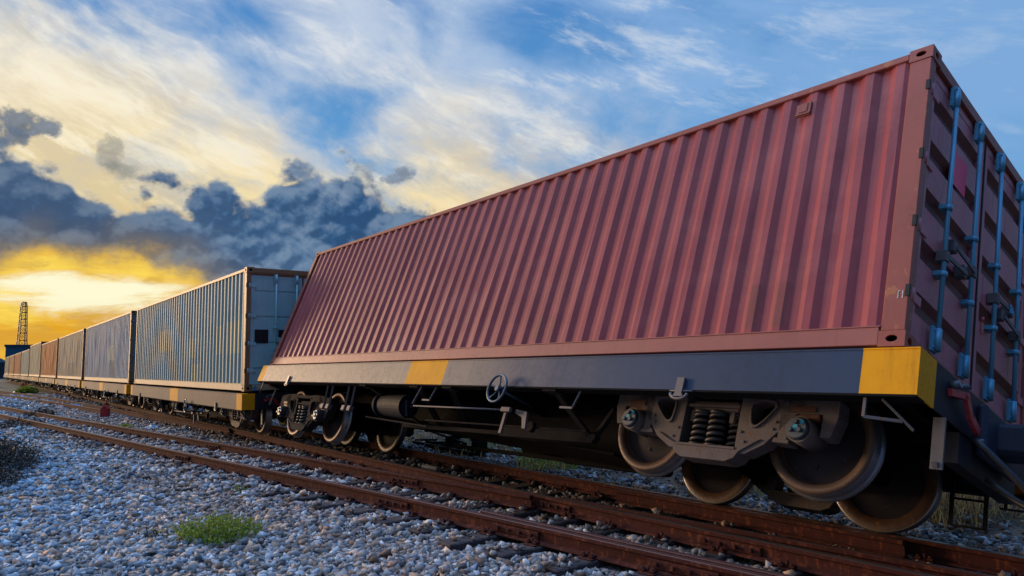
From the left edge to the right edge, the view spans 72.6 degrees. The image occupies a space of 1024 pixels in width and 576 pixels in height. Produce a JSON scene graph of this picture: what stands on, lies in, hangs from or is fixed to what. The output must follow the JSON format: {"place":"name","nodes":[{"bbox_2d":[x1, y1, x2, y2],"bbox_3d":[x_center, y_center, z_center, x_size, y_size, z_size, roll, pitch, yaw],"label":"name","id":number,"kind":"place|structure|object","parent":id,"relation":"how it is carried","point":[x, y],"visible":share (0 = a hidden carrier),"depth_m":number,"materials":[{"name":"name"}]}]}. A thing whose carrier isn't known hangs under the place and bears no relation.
{"place":"outdoors","nodes":[
{"label":"outdoors","id":0,"kind":"place"},
{"bbox_2d":[0,378,1023,575],"bbox_3d":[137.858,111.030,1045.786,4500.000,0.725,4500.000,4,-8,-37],"label":"ground","id":1,"kind":"structure","parent":0,"point":[1016,529],"depth_m":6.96,"materials":[{"name":"grey gravel"}]},
{"bbox_2d":[0,358,4,378],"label":"depot shed","id":2,"kind":"structure","parent":1,"relation":"on","point":[2,366],"depth_m":152.66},
{"bbox_2d":[0,463,35,488],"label":"bush","id":3,"kind":"object","parent":1,"relation":"on","point":[4,474],"visible":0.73,"depth_m":10.59,"materials":[{"name":"brown plant"}]},
{"bbox_2d":[4,345,31,357],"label":"warehouse","id":4,"kind":"structure","parent":1,"relation":"on","point":[11,350],"depth_m":170.55,"materials":[{"name":"blue metal"}]},
{"bbox_2d":[16,302,27,344],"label":"lattice tower","id":5,"kind":"structure","parent":1,"relation":"on","point":[25,319],"depth_m":270.12,"materials":[{"name":"metal"}]},
{"bbox_2d":[0,434,45,472],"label":"bush","id":6,"kind":"object","parent":1,"relation":"on","point":[9,454],"visible":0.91,"depth_m":12.09,"materials":[{"name":"brown plant"}]},
{"bbox_2d":[0,416,45,428],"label":"bush","id":7,"kind":"object","parent":1,"relation":"on","point":[8,423],"visible":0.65,"depth_m":20.98,"materials":[{"name":"brown plant"}]},
{"bbox_2d":[14,385,38,392],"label":"bush","id":8,"kind":"object","parent":1,"relation":"on","point":[28,389],"visible":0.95,"depth_m":51.89,"materials":[{"name":"green plant"}]},
{"bbox_2d":[22,406,59,417],"bbox_3d":[-17.272,4.566,25.604,1.208,0.449,2.822,4,-8,-37],"label":"bush","id":9,"kind":"object","parent":1,"relation":"on","point":[46,411],"visible":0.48,"depth_m":25.41,"materials":[{"name":"brown plant"}]},
{"bbox_2d":[0,394,99,413],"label":"rail","id":10,"kind":"object","parent":1,"relation":"on","point":[89,409],"visible":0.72,"depth_m":31.51,"materials":[{"name":"brown metal"}]},
{"bbox_2d":[99,405,109,417],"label":"marker block","id":11,"kind":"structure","parent":1,"relation":"on","point":[104,410],"depth_m":24.02,"materials":[{"name":"concrete"}]},
{"bbox_2d":[0,391,230,434],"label":"rail","id":12,"kind":"object","parent":1,"relation":"on","point":[205,427],"visible":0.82,"depth_m":22.57,"materials":[{"name":"brown metal"}]},
{"bbox_2d":[118,422,135,427],"bbox_3d":[-10.750,3.874,19.425,0.558,0.270,0.715,0,-6,-11],"label":"weed clump","id":13,"kind":"object","parent":1,"relation":"on","point":[125,425],"visible":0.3,"depth_m":19.37,"materials":[{"name":"green plant"}]},
{"bbox_2d":[144,425,159,428],"bbox_3d":[-10.117,3.900,19.615,0.368,0.085,1.160,4,-8,-37],"label":"plastic sheet","id":14,"kind":"object","parent":1,"relation":"on","point":[152,426],"visible":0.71,"depth_m":19.52,"materials":[{"name":"plastic"}]},
{"bbox_2d":[134,524,174,537],"bbox_3d":[-3.572,2.477,7.016,0.393,0.206,0.297,-4,-7,30],"label":"weed clump","id":15,"kind":"object","parent":1,"relation":"on","point":[156,532],"visible":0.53,"depth_m":6.97,"materials":[{"name":"green plant"}]},
{"bbox_2d":[168,509,269,546],"bbox_3d":[-2.957,2.392,7.044,0.888,0.317,1.129,4,-8,-37],"label":"weed clump","id":16,"kind":"object","parent":1,"relation":"on","point":[211,525],"visible":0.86,"depth_m":6.87,"materials":[{"name":"green plant"}]},
{"bbox_2d":[228,484,247,492],"bbox_3d":[-3.681,2.722,9.411,0.269,0.150,0.345,1,-7,-21],"label":"weed clump","id":17,"kind":"object","parent":1,"relation":"on","point":[239,489],"visible":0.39,"depth_m":9.35,"materials":[{"name":"green plant"}]},
{"bbox_2d":[200,465,288,474],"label":"railway sleeper","id":18,"kind":"object","parent":1,"relation":"on","point":[269,467],"depth_m":11.47,"materials":[{"name":"brown wood"}]},
{"bbox_2d":[216,433,283,438],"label":"railway sleeper","id":19,"kind":"object","parent":1,"relation":"on","point":[235,437],"visible":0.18,"depth_m":16.48,"materials":[{"name":"brown wood"}]},
{"bbox_2d":[211,467,314,480],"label":"railway sleeper","id":20,"kind":"object","parent":1,"relation":"on","point":[286,471],"visible":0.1,"depth_m":11.10,"materials":[{"name":"brown wood"}]},
{"bbox_2d":[0,406,538,511],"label":"rail","id":21,"kind":"object","parent":1,"relation":"on","point":[485,494],"visible":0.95,"depth_m":10.47,"materials":[{"name":"brown metal"}]},
{"bbox_2d":[238,472,334,482],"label":"railway sleeper","id":22,"kind":"object","parent":1,"relation":"on","point":[306,475],"visible":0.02,"depth_m":10.63,"materials":[{"name":"brown wood"}]},
{"bbox_2d":[261,443,330,449],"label":"railway sleeper","id":23,"kind":"object","parent":1,"relation":"on","point":[313,444],"visible":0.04,"depth_m":14.62,"materials":[{"name":"brown wood"}]},
{"bbox_2d":[244,464,448,489],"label":"railway sleeper","id":24,"kind":"object","parent":1,"relation":"on","point":[321,478],"depth_m":10.29,"materials":[{"name":"brown wood"}]},
{"bbox_2d":[259,468,465,497],"bbox_3d":[-1.817,2.837,10.214,3.670,0.127,0.220,4,-8,-38],"label":"railway sleeper","id":25,"kind":"object","parent":1,"relation":"on","point":[353,483],"visible":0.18,"depth_m":9.76,"materials":[{"name":"brown wood"}]},
{"bbox_2d":[421,464,438,469],"bbox_3d":[-1.262,2.767,10.751,0.340,0.050,0.080,-2,-6,38],"label":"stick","id":26,"kind":"object","parent":25,"relation":"on","point":[424,466],"visible":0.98,"depth_m":10.71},
{"bbox_2d":[0,414,769,575],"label":"rail","id":27,"kind":"object","parent":1,"relation":"on","point":[645,561],"visible":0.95,"depth_m":6.95,"materials":[{"name":"brown metal"}]},
{"bbox_2d":[284,473,491,502],"bbox_3d":[-1.375,2.783,9.777,3.614,0.127,0.220,4,-8,-37],"label":"railway sleeper","id":28,"kind":"object","parent":1,"relation":"on","point":[312,497],"visible":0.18,"depth_m":8.95,"materials":[{"name":"brown wood"}]},
{"bbox_2d":[399,461,431,464],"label":"railway sleeper","id":29,"kind":"object","parent":1,"relation":"on","point":[405,462],"depth_m":11.82,"materials":[{"name":"brown wood"}]},
{"bbox_2d":[312,478,521,510],"bbox_3d":[-0.919,2.726,9.308,3.533,0.127,0.220,4,-8,-37],"label":"railway sleeper","id":30,"kind":"object","parent":1,"relation":"on","point":[325,505],"visible":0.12,"depth_m":8.91,"materials":[{"name":"brown wood"}]},
{"bbox_2d":[342,483,546,516],"bbox_3d":[-0.550,2.670,8.851,3.442,0.127,0.220,4,-8,-38],"label":"railway sleeper","id":31,"kind":"object","parent":1,"relation":"on","point":[359,511],"visible":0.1,"depth_m":8.49,"materials":[{"name":"brown wood"}]},
{"bbox_2d":[413,430,487,457],"bbox_3d":[-1.220,2.946,13.412,0.413,0.420,2.450,3,-7,-33],"label":"switch lever frame","id":32,"kind":"object","parent":1,"relation":"on","point":[447,444],"visible":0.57,"depth_m":13.18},
{"bbox_2d":[2,379,935,575],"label":"rail","id":33,"kind":"object","parent":1,"relation":"on","point":[784,557],"visible":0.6,"depth_m":6.54,"materials":[{"name":"brown metal"}]},
{"bbox_2d":[8,375,19,382],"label":"flat wagon","id":34,"kind":"object","parent":33,"relation":"on","point":[10,378],"visible":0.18,"depth_m":90.42,"materials":[{"name":"metal"}]},
{"bbox_2d":[9,354,14,374],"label":"shipping container","id":35,"kind":"object","parent":34,"relation":"on","point":[11,364],"visible":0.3,"depth_m":91.36,"materials":[{"name":"brown metal"}]},
{"bbox_2d":[13,375,26,383],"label":"flat wagon","id":36,"kind":"object","parent":33,"relation":"on","point":[16,377],"visible":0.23,"depth_m":81.69,"materials":[{"name":"metal"}]},
{"bbox_2d":[14,352,21,374],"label":"shipping container","id":37,"kind":"object","parent":36,"relation":"on","point":[17,366],"visible":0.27,"depth_m":80.97,"materials":[{"name":"brown metal"}]},
{"bbox_2d":[19,376,35,385],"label":"flat wagon","id":38,"kind":"object","parent":33,"relation":"on","point":[24,379],"visible":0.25,"depth_m":69.58,"materials":[{"name":"metal"}]},
{"bbox_2d":[20,349,29,375],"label":"shipping container","id":39,"kind":"object","parent":38,"relation":"on","point":[25,359],"visible":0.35,"depth_m":70.58,"materials":[{"name":"grey metal"}]},
{"bbox_2d":[27,377,43,386],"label":"flat wagon","id":40,"kind":"object","parent":33,"relation":"on","point":[34,380],"visible":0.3,"depth_m":59.35,"materials":[{"name":"metal"}]},
{"bbox_2d":[29,341,46,376],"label":"shipping container","id":41,"kind":"object","parent":40,"relation":"on","point":[35,360],"visible":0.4,"depth_m":59.89,"materials":[{"name":"grey metal"}]},
{"bbox_2d":[39,377,64,391],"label":"flat wagon","id":42,"kind":"object","parent":33,"relation":"on","point":[48,382],"visible":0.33,"depth_m":49.09,"materials":[{"name":"metal"}]},
{"bbox_2d":[40,338,58,377],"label":"shipping container","id":43,"kind":"object","parent":42,"relation":"on","point":[49,359],"visible":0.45,"depth_m":49.38,"materials":[{"name":"brown metal"}]},
{"bbox_2d":[55,379,119,397],"bbox_3d":[-24.507,5.778,40.607,2.750,0.932,13.432,4,-8,-38],"label":"flat wagon","id":44,"kind":"object","parent":33,"relation":"on","point":[71,386],"visible":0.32,"depth_m":38.17,"materials":[{"name":"metal"}]},
{"bbox_2d":[57,329,85,379],"bbox_3d":[-24.514,3.985,40.835,2.442,2.591,12.244,4,-8,-38],"label":"shipping container","id":45,"kind":"object","parent":44,"relation":"on","point":[71,356],"visible":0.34,"depth_m":38.84,"materials":[{"name":"beige metal"}]},
{"bbox_2d":[83,338,85,371],"bbox_3d":[-21.292,3.400,35.742,1.189,2.291,0.084,4,-8,-38],"label":"door","id":46,"kind":"structure","parent":45,"relation":"in","point":[85,338],"depth_m":35.40,"materials":[{"name":"black metal"}]},
{"bbox_2d":[82,381,148,408],"bbox_3d":[-16.387,4.524,30.186,2.750,0.932,13.432,4,-8,-38],"label":"flat wagon","id":47,"kind":"object","parent":33,"relation":"on","point":[105,390],"visible":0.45,"depth_m":27.53,"materials":[{"name":"metal"}]},
{"bbox_2d":[84,310,136,382],"bbox_3d":[-16.394,2.731,30.414,2.442,2.591,12.244,4,-8,-38],"label":"shipping container","id":48,"kind":"object","parent":47,"relation":"on","point":[110,352],"visible":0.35,"depth_m":28.00,"materials":[{"name":"grey metal"}]},
{"bbox_2d":[131,315,136,378],"bbox_3d":[-13.178,2.146,25.316,1.189,2.291,0.084,4,-8,-38],"label":"door","id":49,"kind":"structure","parent":48,"relation":"in","point":[135,316],"depth_m":25.01,"materials":[{"name":"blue metal"}]},
{"bbox_2d":[131,384,317,433],"bbox_3d":[-8.272,3.270,19.762,2.750,0.932,13.432,4,-8,-38],"label":"flat wagon","id":50,"kind":"object","parent":33,"relation":"on","point":[240,409],"visible":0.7,"depth_m":16.13,"materials":[{"name":"grey metal"}]},
{"bbox_2d":[134,267,308,390],"bbox_3d":[-8.280,1.477,19.989,2.442,2.591,12.244,4,-8,-38],"label":"shipping container","id":51,"kind":"object","parent":50,"relation":"on","point":[225,332],"visible":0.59,"depth_m":16.07,"materials":[{"name":"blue metal"}]},
{"bbox_2d":[247,275,302,384],"bbox_3d":[-5.065,0.892,14.890,1.189,2.291,0.084,4,-8,-38],"label":"door","id":52,"kind":"structure","parent":51,"relation":"in","point":[262,318],"depth_m":14.79,"materials":[{"name":"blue metal"}]},
{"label":"flat wagon","id":53,"kind":"object","parent":33,"relation":"on","visible":0},
{"bbox_2d":[4,356,9,374],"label":"shipping container","id":54,"kind":"object","parent":53,"relation":"on","point":[6,372],"visible":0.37,"depth_m":102.16,"materials":[{"name":"grey metal"}]},
{"bbox_2d":[371,489,577,525],"bbox_3d":[-0.127,2.612,8.359,3.333,0.127,0.220,4,-8,-38],"label":"railway sleeper","id":55,"kind":"object","parent":1,"relation":"on","point":[388,521],"visible":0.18,"depth_m":7.95,"materials":[{"name":"brown wood"}]},
{"bbox_2d":[408,496,614,535],"bbox_3d":[0.285,2.555,7.904,3.210,0.127,0.220,4,-8,-38],"label":"railway sleeper","id":56,"kind":"object","parent":1,"relation":"on","point":[517,513],"visible":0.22,"depth_m":7.63,"materials":[{"name":"brown wood"}]},
{"bbox_2d":[19,418,1023,531],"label":"dry grass","id":57,"kind":"structure","parent":1,"relation":"on","point":[946,498],"depth_m":6.84,"materials":[{"name":"plant"}]},
{"bbox_2d":[40,384,1023,575],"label":"rail","id":58,"kind":"object","parent":1,"relation":"on","point":[955,555],"visible":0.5,"depth_m":8.33,"materials":[{"name":"brown metal"}]},
{"bbox_2d":[257,347,1023,533],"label":"flat wagon","id":59,"kind":"object","parent":58,"relation":"on","point":[890,440],"visible":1,"depth_m":6.07,"materials":[{"name":"grey paint"}]},
{"bbox_2d":[269,44,1023,424],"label":"shipping container","id":60,"kind":"object","parent":59,"relation":"on","point":[879,206],"visible":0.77,"depth_m":6.33,"materials":[{"name":"red metal"}]},
{"bbox_2d":[911,73,985,389],"bbox_3d":[3.423,-0.495,5.476,1.189,2.291,0.084,30,-23,-32],"label":"door","id":61,"kind":"structure","parent":60,"relation":"in","point":[925,293],"depth_m":5.45,"materials":[{"name":"red metal"}]},
{"bbox_2d":[971,144,1023,424],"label":"door","id":62,"kind":"structure","parent":60,"relation":"in","point":[1003,363],"depth_m":6.05,"materials":[{"name":"red metal"}]},
{"bbox_2d":[500,449,577,470],"bbox_3d":[0.695,2.634,11.290,1.718,0.592,1.861,4,-8,-37],"label":"grass tuft","id":63,"kind":"object","parent":1,"relation":"on","point":[547,463],"visible":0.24,"depth_m":10.91,"materials":[{"name":"green plant"}]},
{"bbox_2d":[438,505,650,550],"bbox_3d":[0.667,2.495,7.416,3.273,0.127,0.220,4,-8,-38],"label":"railway sleeper","id":64,"kind":"object","parent":1,"relation":"on","point":[460,544],"visible":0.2,"depth_m":6.63,"materials":[{"name":"brown wood"}]},
{"bbox_2d":[485,512,694,559],"bbox_3d":[1.078,2.442,6.984,3.169,0.127,0.220,4,-8,-37],"label":"railway sleeper","id":65,"kind":"object","parent":1,"relation":"on","point":[508,553],"visible":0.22,"depth_m":6.23,"materials":[{"name":"brown wood"}]},
{"bbox_2d":[480,510,791,575],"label":"rail","id":66,"kind":"object","parent":1,"relation":"on","point":[730,564],"visible":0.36,"depth_m":5.63,"materials":[{"name":"brown metal"}]},
{"bbox_2d":[542,522,746,575],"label":"railway sleeper","id":67,"kind":"object","parent":1,"relation":"on","point":[581,564],"visible":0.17,"depth_m":5.73,"materials":[{"name":"brown wood"}]},
{"bbox_2d":[634,533,800,575],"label":"railway sleeper","id":68,"kind":"object","parent":1,"relation":"on","point":[725,558],"visible":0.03,"depth_m":5.86,"materials":[{"name":"brown wood"}]},
{"bbox_2d":[615,489,907,558],"bbox_3d":[2.220,2.277,6.920,0.154,0.149,3.185,4,-8,-37],"label":"rail","id":69,"kind":"object","parent":1,"relation":"on","point":[842,537],"visible":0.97,"depth_m":6.59,"materials":[{"name":"brown metal"}]},
{"bbox_2d":[560,497,995,575],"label":"rail","id":70,"kind":"object","parent":1,"relation":"on","point":[926,568],"visible":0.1,"depth_m":5.50,"materials":[{"name":"brown metal"}]},
{"bbox_2d":[767,568,813,575],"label":"railway sleeper","id":71,"kind":"object","parent":1,"relation":"on","point":[801,573],"depth_m":5.39,"materials":[{"name":"brown wood"}]},
{"bbox_2d":[0,0,1023,359],"label":"sky","id":72,"kind":"structure","parent":0,"point":[151,151],"materials":[{"name":"blue"}]}
]}

